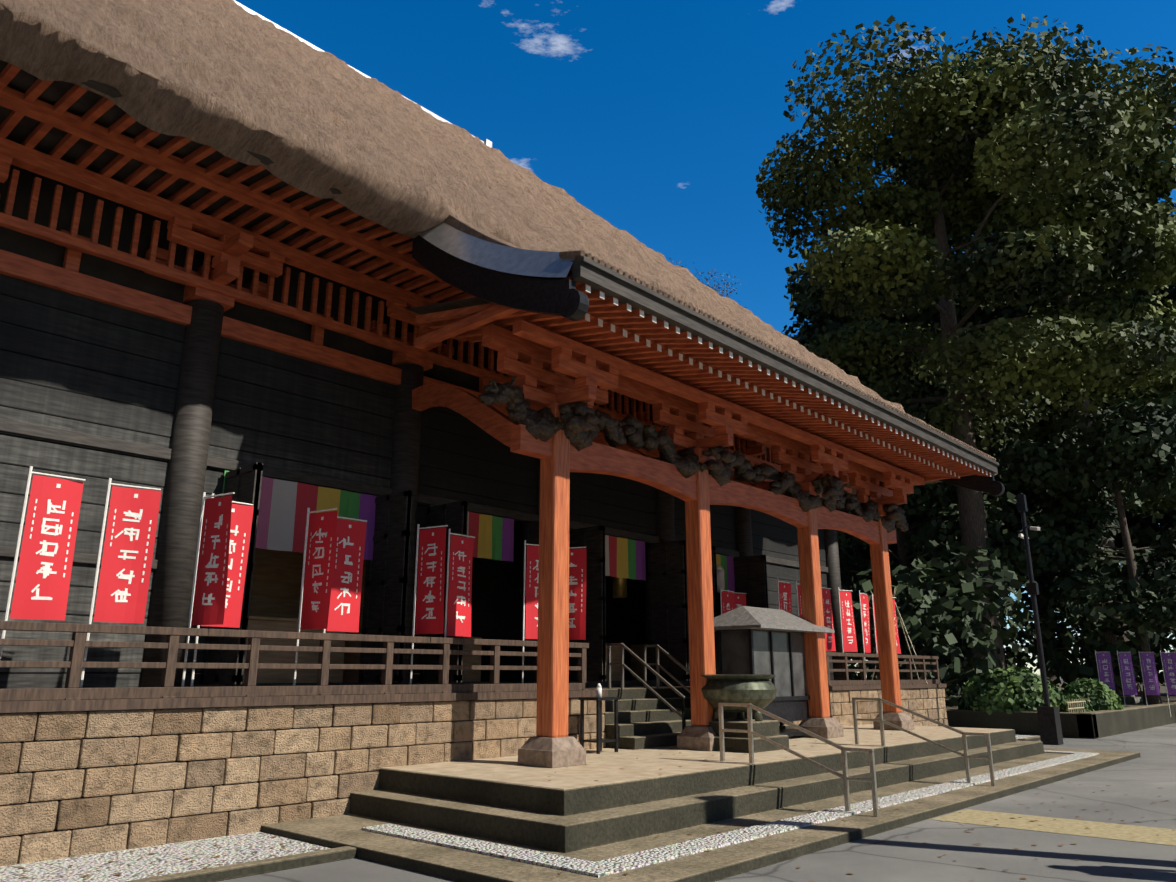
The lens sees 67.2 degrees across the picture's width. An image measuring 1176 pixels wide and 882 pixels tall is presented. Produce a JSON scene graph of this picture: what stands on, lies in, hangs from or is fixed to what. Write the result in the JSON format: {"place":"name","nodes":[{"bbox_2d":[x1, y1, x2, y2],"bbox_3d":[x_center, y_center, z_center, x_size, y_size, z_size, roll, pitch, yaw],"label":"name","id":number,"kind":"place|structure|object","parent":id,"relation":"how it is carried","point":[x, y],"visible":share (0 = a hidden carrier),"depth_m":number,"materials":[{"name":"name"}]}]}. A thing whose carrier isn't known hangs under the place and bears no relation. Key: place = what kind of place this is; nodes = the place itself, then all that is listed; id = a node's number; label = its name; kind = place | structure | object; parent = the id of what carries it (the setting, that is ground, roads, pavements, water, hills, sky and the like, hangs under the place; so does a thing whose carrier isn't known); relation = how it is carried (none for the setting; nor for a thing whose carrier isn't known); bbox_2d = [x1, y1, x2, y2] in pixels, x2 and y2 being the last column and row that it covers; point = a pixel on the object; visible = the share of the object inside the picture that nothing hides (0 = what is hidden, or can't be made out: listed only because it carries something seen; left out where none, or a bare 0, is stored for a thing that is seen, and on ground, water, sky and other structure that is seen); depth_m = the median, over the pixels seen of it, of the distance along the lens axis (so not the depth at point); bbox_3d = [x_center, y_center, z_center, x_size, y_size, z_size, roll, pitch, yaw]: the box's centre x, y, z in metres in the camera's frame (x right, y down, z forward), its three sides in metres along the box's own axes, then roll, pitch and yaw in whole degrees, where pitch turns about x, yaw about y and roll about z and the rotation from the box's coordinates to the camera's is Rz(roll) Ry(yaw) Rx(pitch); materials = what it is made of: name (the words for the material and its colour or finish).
{"place":"outdoors","nodes":[
{"label":"outdoors","id":0,"kind":"place"},
{"bbox_2d":[0,274,395,688],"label":"wooden wall","id":1,"kind":"structure","parent":0,"point":[72,362],"depth_m":11.44,"materials":[{"name":"grey wood"}]},
{"bbox_2d":[409,406,833,681],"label":"hall plank wall","id":2,"kind":"structure","parent":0,"point":[464,458],"depth_m":16.86,"materials":[{"name":"black wood"}]},
{"bbox_2d":[217,675,1175,881],"bbox_3d":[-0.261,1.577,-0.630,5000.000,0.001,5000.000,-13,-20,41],"label":"ground","id":3,"kind":"structure","parent":0,"point":[898,856],"depth_m":8.87,"materials":[{"name":"grey asphalt"}]},
{"bbox_2d":[0,688,939,836],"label":"platform","id":4,"kind":"object","parent":3,"relation":"on","point":[21,742],"visible":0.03,"depth_m":9.52,"materials":[{"name":"brown stone"}]},
{"bbox_2d":[0,684,946,712],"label":"veranda edge","id":5,"kind":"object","parent":4,"relation":"on","point":[70,705],"depth_m":9.98,"materials":[{"name":"brown wood"}]},
{"bbox_2d":[0,164,781,681],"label":"hall interior","id":6,"kind":"object","parent":5,"relation":"on","point":[496,600],"depth_m":14.11,"materials":[{"name":"black wood"}]},
{"bbox_2d":[106,548,366,682],"bbox_3d":[-5.218,2.344,13.723,2.300,2.950,3.100,-13,-20,41],"label":"panel","id":7,"kind":"object","parent":6,"relation":"in","point":[275,591],"visible":0.06,"depth_m":14.12,"materials":[{"name":"brown wood"}]},
{"bbox_2d":[222,470,734,590],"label":"five colour curtains","id":8,"kind":"object","parent":6,"relation":"attached to","point":[282,515],"visible":0.48,"depth_m":13.70,"materials":[{"name":"multicoloured fabric"}]},
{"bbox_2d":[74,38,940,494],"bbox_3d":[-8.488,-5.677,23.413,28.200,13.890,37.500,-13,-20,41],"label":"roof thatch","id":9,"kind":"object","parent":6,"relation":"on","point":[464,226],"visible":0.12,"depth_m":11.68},
{"bbox_2d":[234,0,491,147],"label":"roof ridge cap","id":10,"kind":"object","parent":9,"relation":"on","point":[487,142],"visible":0.21,"depth_m":26.89,"materials":[{"name":"white"}]},
{"bbox_2d":[409,637,646,681],"bbox_3d":[-0.337,4.549,18.055,1.100,0.900,8.900,-13,-20,41],"label":"offertory box and tables","id":11,"kind":"object","parent":6,"relation":"in","point":[475,675],"visible":0.08,"depth_m":18.19,"materials":[{"name":"brown wood"}]},
{"bbox_2d":[519,577,626,597],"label":"brass lanterns","id":12,"kind":"object","parent":6,"relation":"hanging from","point":[619,587],"visible":0.04,"depth_m":19.07,"materials":[{"name":"gold metal"}]},
{"bbox_2d":[412,235,1004,496],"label":"portico bargeboards","id":13,"kind":"object","parent":6,"relation":"on","point":[565,298],"visible":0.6,"depth_m":10.86,"materials":[{"name":"black wood"}]},
{"bbox_2d":[418,222,994,475],"bbox_3d":[3.325,-1.282,16.137,3.020,2.105,13.900,-13,-20,41],"label":"portico verge capping","id":14,"kind":"object","parent":13,"relation":"on","point":[449,239],"visible":0.52,"depth_m":11.02,"materials":[{"name":"grey metal"}]},
{"bbox_2d":[716,565,724,591],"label":"paper lanterns","id":15,"kind":"object","parent":6,"relation":"hanging from","point":[720,577],"visible":0.31,"depth_m":20.09,"materials":[{"name":"white paper"}]},
{"bbox_2d":[0,466,895,687],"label":"banner poles","id":16,"kind":"object","parent":5,"relation":"on","point":[30,473],"visible":0.54,"depth_m":10.05,"materials":[{"name":"white paint"}]},
{"bbox_2d":[10,475,900,653],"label":"red banners","id":17,"kind":"object","parent":16,"relation":"hanging from","point":[108,608],"visible":0.69,"depth_m":10.28,"materials":[{"name":"red fabric"}]},
{"bbox_2d":[30,484,897,644],"bbox_3d":[0.331,2.839,15.381,1.487,1.407,22.367,-13,-20,41],"label":"banner lettering","id":18,"kind":"object","parent":17,"relation":"attached to","point":[47,570],"visible":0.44,"depth_m":10.23,"materials":[{"name":"white paint"}]},
{"bbox_2d":[0,621,941,711],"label":"veranda railing","id":19,"kind":"object","parent":5,"relation":"on","point":[77,644],"visible":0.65,"depth_m":10.12,"materials":[{"name":"brown wood"}]},
{"bbox_2d":[201,462,768,683],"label":"hall doors","id":20,"kind":"structure","parent":5,"relation":"on","point":[386,590],"depth_m":14.32,"materials":[{"name":"black wood"}]},
{"bbox_2d":[140,299,845,686],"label":"hall columns","id":21,"kind":"structure","parent":5,"relation":"on","point":[182,501],"depth_m":12.06,"materials":[{"name":"black wood"}]},
{"bbox_2d":[0,418,827,686],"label":"hall lintels","id":22,"kind":"object","parent":21,"relation":"attached to","point":[59,435],"visible":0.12,"depth_m":12.99,"materials":[{"name":"black wood"}]},
{"bbox_2d":[0,137,851,492],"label":"wooden brackets","id":23,"kind":"object","parent":21,"relation":"on","point":[230,247],"visible":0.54,"depth_m":12.35,"materials":[{"name":"orange wood"}]},
{"bbox_2d":[0,63,502,302],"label":"hall rafters","id":24,"kind":"object","parent":23,"relation":"on","point":[28,103],"visible":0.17,"depth_m":11.39,"materials":[{"name":"brown wood"}]},
{"bbox_2d":[0,60,495,301],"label":"hall soffit","id":25,"kind":"structure","parent":24,"relation":"on","point":[23,81],"depth_m":11.06,"materials":[{"name":"wood"}]},
{"bbox_2d":[0,0,997,474],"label":"thatched roof","id":26,"kind":"structure","parent":24,"relation":"on","point":[236,82],"depth_m":12.70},
{"bbox_2d":[871,586,927,683],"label":"bamboo poles","id":27,"kind":"object","parent":5,"relation":"on","point":[898,613],"visible":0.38,"depth_m":24.35,"materials":[{"name":"wood"}]},
{"bbox_2d":[0,688,947,866],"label":"platform stone blocks","id":28,"kind":"structure","parent":4,"relation":"attached to","point":[115,809],"depth_m":9.42,"materials":[{"name":"beige stone"}]},
{"bbox_2d":[0,734,1098,881],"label":"gravel","id":29,"kind":"structure","parent":3,"relation":"on","point":[138,863],"depth_m":8.37,"materials":[{"name":"white gravel"}]},
{"bbox_2d":[124,736,1039,881],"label":"gravel kerb","id":30,"kind":"structure","parent":3,"relation":"on","point":[233,871],"depth_m":7.75,"materials":[{"name":"stone"}]},
{"bbox_2d":[15,730,1175,881],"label":"fallen leaves","id":31,"kind":"object","parent":3,"relation":"on","point":[691,834],"visible":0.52,"depth_m":8.69,"materials":[{"name":"brown plant"}]},
{"bbox_2d":[261,729,1140,881],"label":"stone steps","id":32,"kind":"structure","parent":3,"relation":"on","point":[595,823],"depth_m":9.58,"materials":[{"name":"stone"}]},
{"bbox_2d":[385,724,1012,789],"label":"porch floor","id":33,"kind":"structure","parent":32,"relation":"on","point":[605,765],"depth_m":11.51,"materials":[{"name":"stone"}]},
{"bbox_2d":[578,697,619,753],"bbox_3d":[0.167,4.206,13.118,0.400,0.780,0.480,-13,-20,41],"label":"table","id":34,"kind":"object","parent":33,"relation":"on","point":[599,740],"visible":0.94,"depth_m":13.06,"materials":[{"name":"black metal"}]},
{"bbox_2d":[596,683,601,696],"bbox_3d":[0.167,3.732,13.243,0.080,0.200,0.076,-13,-20,41],"label":"bottle","id":35,"kind":"object","parent":34,"relation":"on","point":[598,690],"visible":1,"depth_m":13.22,"materials":[{"name":"white paint"}]},
{"bbox_2d":[608,643,689,730],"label":"handrails","id":36,"kind":"object","parent":33,"relation":"on","point":[656,673],"visible":0.71,"depth_m":15.50,"materials":[{"name":"metal"}]},
{"bbox_2d":[412,320,924,544],"bbox_3d":[2.003,0.663,16.872,3.962,1.868,12.700,-13,-20,41],"label":"red portico frame","id":37,"kind":"object","parent":33,"relation":"on","point":[710,420],"visible":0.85,"depth_m":14.14,"materials":[{"name":"wood"}]},
{"bbox_2d":[479,375,908,532],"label":"portico carvings","id":38,"kind":"object","parent":37,"relation":"attached to","point":[580,424],"visible":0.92,"depth_m":14.11,"materials":[{"name":"grey wood"}]},
{"bbox_2d":[414,275,989,481],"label":"porch rafters","id":39,"kind":"object","parent":37,"relation":"on","point":[471,322],"visible":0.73,"depth_m":13.08,"materials":[{"name":"orange wood"}]},
{"bbox_2d":[406,256,998,473],"bbox_3d":[3.274,-0.577,15.999,3.480,0.619,13.660,-13,-20,41],"label":"roof edge","id":40,"kind":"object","parent":39,"relation":"on","point":[595,276],"depth_m":12.31,"materials":[{"name":"grey metal"}]},
{"bbox_2d":[585,284,990,477],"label":"roof rafters","id":41,"kind":"object","parent":39,"relation":"attached to","point":[615,302],"visible":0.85,"depth_m":13.39,"materials":[{"name":"orange wood"}]},
{"bbox_2d":[589,687,798,749],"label":"stairs","id":42,"kind":"structure","parent":33,"relation":"on","point":[647,718],"depth_m":14.68,"materials":[{"name":"stone"}]},
{"bbox_2d":[518,712,914,767],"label":"portico column bases","id":43,"kind":"object","parent":33,"relation":"on","point":[548,752],"visible":0.73,"depth_m":13.26,"materials":[{"name":"beige stone"}]},
{"bbox_2d":[536,430,901,737],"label":"portico columns","id":44,"kind":"structure","parent":43,"relation":"on","point":[553,652],"depth_m":13.93,"materials":[{"name":"orange wood"}]},
{"bbox_2d":[709,719,788,752],"bbox_3d":[2.334,4.532,13.646,1.100,0.420,1.100,-13,-20,41],"label":"pedestal","id":45,"kind":"object","parent":33,"relation":"on","point":[738,741],"visible":0.58,"depth_m":13.25,"materials":[{"name":"stone"}]},
{"bbox_2d":[701,674,776,720],"bbox_3d":[2.334,4.005,13.785,1.220,0.710,1.220,-13,-20,41],"label":"incense burner","id":46,"kind":"object","parent":45,"relation":"on","point":[759,690],"visible":0.79,"depth_m":13.38,"materials":[{"name":"green metal"}]},
{"bbox_2d":[715,629,809,736],"bbox_3d":[3.244,4.383,16.020,0.740,1.920,2.080,-13,-20,41],"label":"candle case frame","id":47,"kind":"object","parent":33,"relation":"on","point":[793,707],"visible":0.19,"depth_m":15.70,"materials":[{"name":"grey metal"}]},
{"bbox_2d":[721,630,806,696],"bbox_3d":[3.244,4.064,16.104,0.620,1.120,1.960,-13,-20,41],"label":"candle case glass","id":48,"kind":"object","parent":47,"relation":"in","point":[735,651],"visible":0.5,"depth_m":15.68,"materials":[{"name":"glass"}]},
{"bbox_2d":[714,606,834,632],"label":"small roof","id":49,"kind":"structure","parent":47,"relation":"on","point":[745,617],"depth_m":15.65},
{"bbox_2d":[718,697,994,816],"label":"step handrails","id":50,"kind":"object","parent":32,"relation":"on","point":[844,750],"visible":0.96,"depth_m":11.60,"materials":[{"name":"metal"}]},
{"bbox_2d":[846,542,1175,706],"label":"understory shrubs","id":51,"kind":"object","parent":3,"relation":"on","point":[951,650],"visible":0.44,"depth_m":30.71,"materials":[{"name":"green plant"}]},
{"bbox_2d":[1016,493,1063,744],"bbox_3d":[11.623,4.498,22.950,0.626,6.400,1.015,-13,-20,41],"label":"cctv pole","id":52,"kind":"object","parent":3,"relation":"on","point":[1049,722],"visible":1,"depth_m":22.56,"materials":[{"name":"black metal"}]},
{"bbox_2d":[1018,526,1039,538],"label":"cctv cameras","id":53,"kind":"object","parent":52,"relation":"attached to","point":[1020,535],"visible":0.77,"depth_m":22.85,"materials":[{"name":"white plastic"}]},
{"bbox_2d":[932,809,1175,845],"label":"tactile paving strip","id":54,"kind":"object","parent":3,"relation":"on","point":[1145,834],"visible":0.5,"depth_m":10.13,"materials":[{"name":"yellow concrete"}]},
{"bbox_2d":[945,702,1175,738],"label":"terrace kerb","id":55,"kind":"structure","parent":3,"relation":"on","point":[1095,724],"depth_m":25.69,"materials":[{"name":"concrete"}]},
{"bbox_2d":[235,0,1175,674],"label":"sky","id":56,"kind":"structure","parent":0,"point":[660,119],"materials":[{"name":"blue"}]},
{"bbox_2d":[559,250,995,460],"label":"portico eave shingles","id":57,"kind":"object","parent":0,"point":[575,254],"visible":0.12,"depth_m":12.31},
{"bbox_2d":[835,404,1020,669],"bbox_3d":[13.617,4.631,38.865,10.748,13.272,14.316,-13,-20,41],"label":"broadleaf","id":58,"kind":"object","parent":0,"point":[926,505],"depth_m":37.35,"materials":[{"name":"green plant"}]},
{"bbox_2d":[1004,307,1063,688],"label":"tree","id":59,"kind":"object","parent":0,"point":[1051,678],"depth_m":63.69,"materials":[{"name":"plant"}]},
{"bbox_2d":[944,680,1175,712],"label":"terrace soil","id":60,"kind":"structure","parent":0,"point":[1163,696],"depth_m":40.86,"materials":[{"name":"brown soil"}]},
{"bbox_2d":[781,258,985,669],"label":"tree","id":61,"kind":"object","parent":60,"relation":"on","point":[806,326],"depth_m":57.80,"materials":[{"name":"green plant"}]},
{"bbox_2d":[784,257,1031,679],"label":"tree","id":62,"kind":"object","parent":60,"relation":"on","point":[927,316],"depth_m":44.65,"materials":[{"name":"green plant"}]},
{"bbox_2d":[755,14,1175,672],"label":"tree","id":63,"kind":"object","parent":60,"relation":"on","point":[1038,103],"depth_m":33.74,"materials":[{"name":"green plant"}]},
{"bbox_2d":[958,666,1069,714],"bbox_3d":[12.822,7.567,26.887,3.191,1.422,3.121,-13,-20,41],"label":"dome bush","id":64,"kind":"object","parent":60,"relation":"on","point":[1008,689],"visible":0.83,"depth_m":25.99,"materials":[{"name":"green plant"}]},
{"bbox_2d":[880,65,1175,699],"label":"tree","id":65,"kind":"object","parent":60,"relation":"on","point":[1119,269],"depth_m":39.07,"materials":[{"name":"green plant"}]},
{"bbox_2d":[947,397,1175,704],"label":"broadleaf","id":66,"kind":"object","parent":60,"relation":"on","point":[1139,437],"depth_m":33.94,"materials":[{"name":"green plant"}]},
{"bbox_2d":[954,219,1174,677],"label":"tree","id":67,"kind":"object","parent":60,"relation":"on","point":[1043,580],"depth_m":54.33,"materials":[{"name":"green plant"}]},
{"bbox_2d":[1060,693,1094,711],"bbox_3d":[14.527,7.901,26.585,1.159,0.630,1.170,-13,-20,41],"label":"bush","id":68,"kind":"object","parent":60,"relation":"on","point":[1088,707],"visible":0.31,"depth_m":26.27,"materials":[{"name":"green plant"}]},
{"bbox_2d":[1066,698,1090,712],"bbox_3d":[14.396,7.736,25.849,0.040,0.380,2.700,-13,-20,41],"label":"bamboo fence","id":69,"kind":"object","parent":60,"relation":"on","point":[1074,701],"visible":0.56,"depth_m":25.54,"materials":[{"name":"beige wood"}]},
{"bbox_2d":[1061,677,1123,710],"bbox_3d":[15.492,7.875,27.386,1.845,1.081,1.851,-13,-20,41],"label":"bush","id":70,"kind":"object","parent":60,"relation":"on","point":[1100,695],"visible":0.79,"depth_m":26.82,"materials":[{"name":"green plant"}]},
{"bbox_2d":[1018,215,1175,563],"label":"tree","id":71,"kind":"object","parent":60,"relation":"on","point":[1146,535],"depth_m":48.63,"materials":[{"name":"green plant"}]},
{"bbox_2d":[1112,654,1142,702],"bbox_3d":[21.108,9.132,34.618,1.200,2.200,1.039,-13,-20,41],"label":"stone lantern","id":72,"kind":"object","parent":60,"relation":"on","point":[1131,699],"visible":0.19,"depth_m":34.17,"materials":[{"name":"grey stone"}]},
{"bbox_2d":[1095,650,1170,716],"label":"banner poles","id":73,"kind":"object","parent":60,"relation":"on","point":[1142,676],"visible":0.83,"depth_m":31.36,"materials":[{"name":"metal"}]},
{"bbox_2d":[1097,653,1175,694],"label":"purple banners","id":74,"kind":"object","parent":73,"relation":"hanging from","point":[1147,677],"visible":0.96,"depth_m":31.30,"materials":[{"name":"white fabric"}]},
{"bbox_2d":[1099,654,1175,689],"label":"banner lettering","id":75,"kind":"object","parent":74,"relation":"on","point":[1152,687],"visible":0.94,"depth_m":31.30},
{"bbox_2d":[1150,312,1175,559],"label":"tree","id":76,"kind":"object","parent":60,"relation":"on","point":[1167,526],"depth_m":48.22,"materials":[{"name":"green plant"}]},
{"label":"bare tree trunk","id":77,"kind":"object","parent":60,"relation":"on","visible":0},
{"bbox_2d":[669,258,746,307],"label":"bare tree","id":78,"kind":"object","parent":77,"relation":"attached to","point":[718,290],"visible":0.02,"depth_m":57.62,"materials":[{"name":"plant"}]}
]}

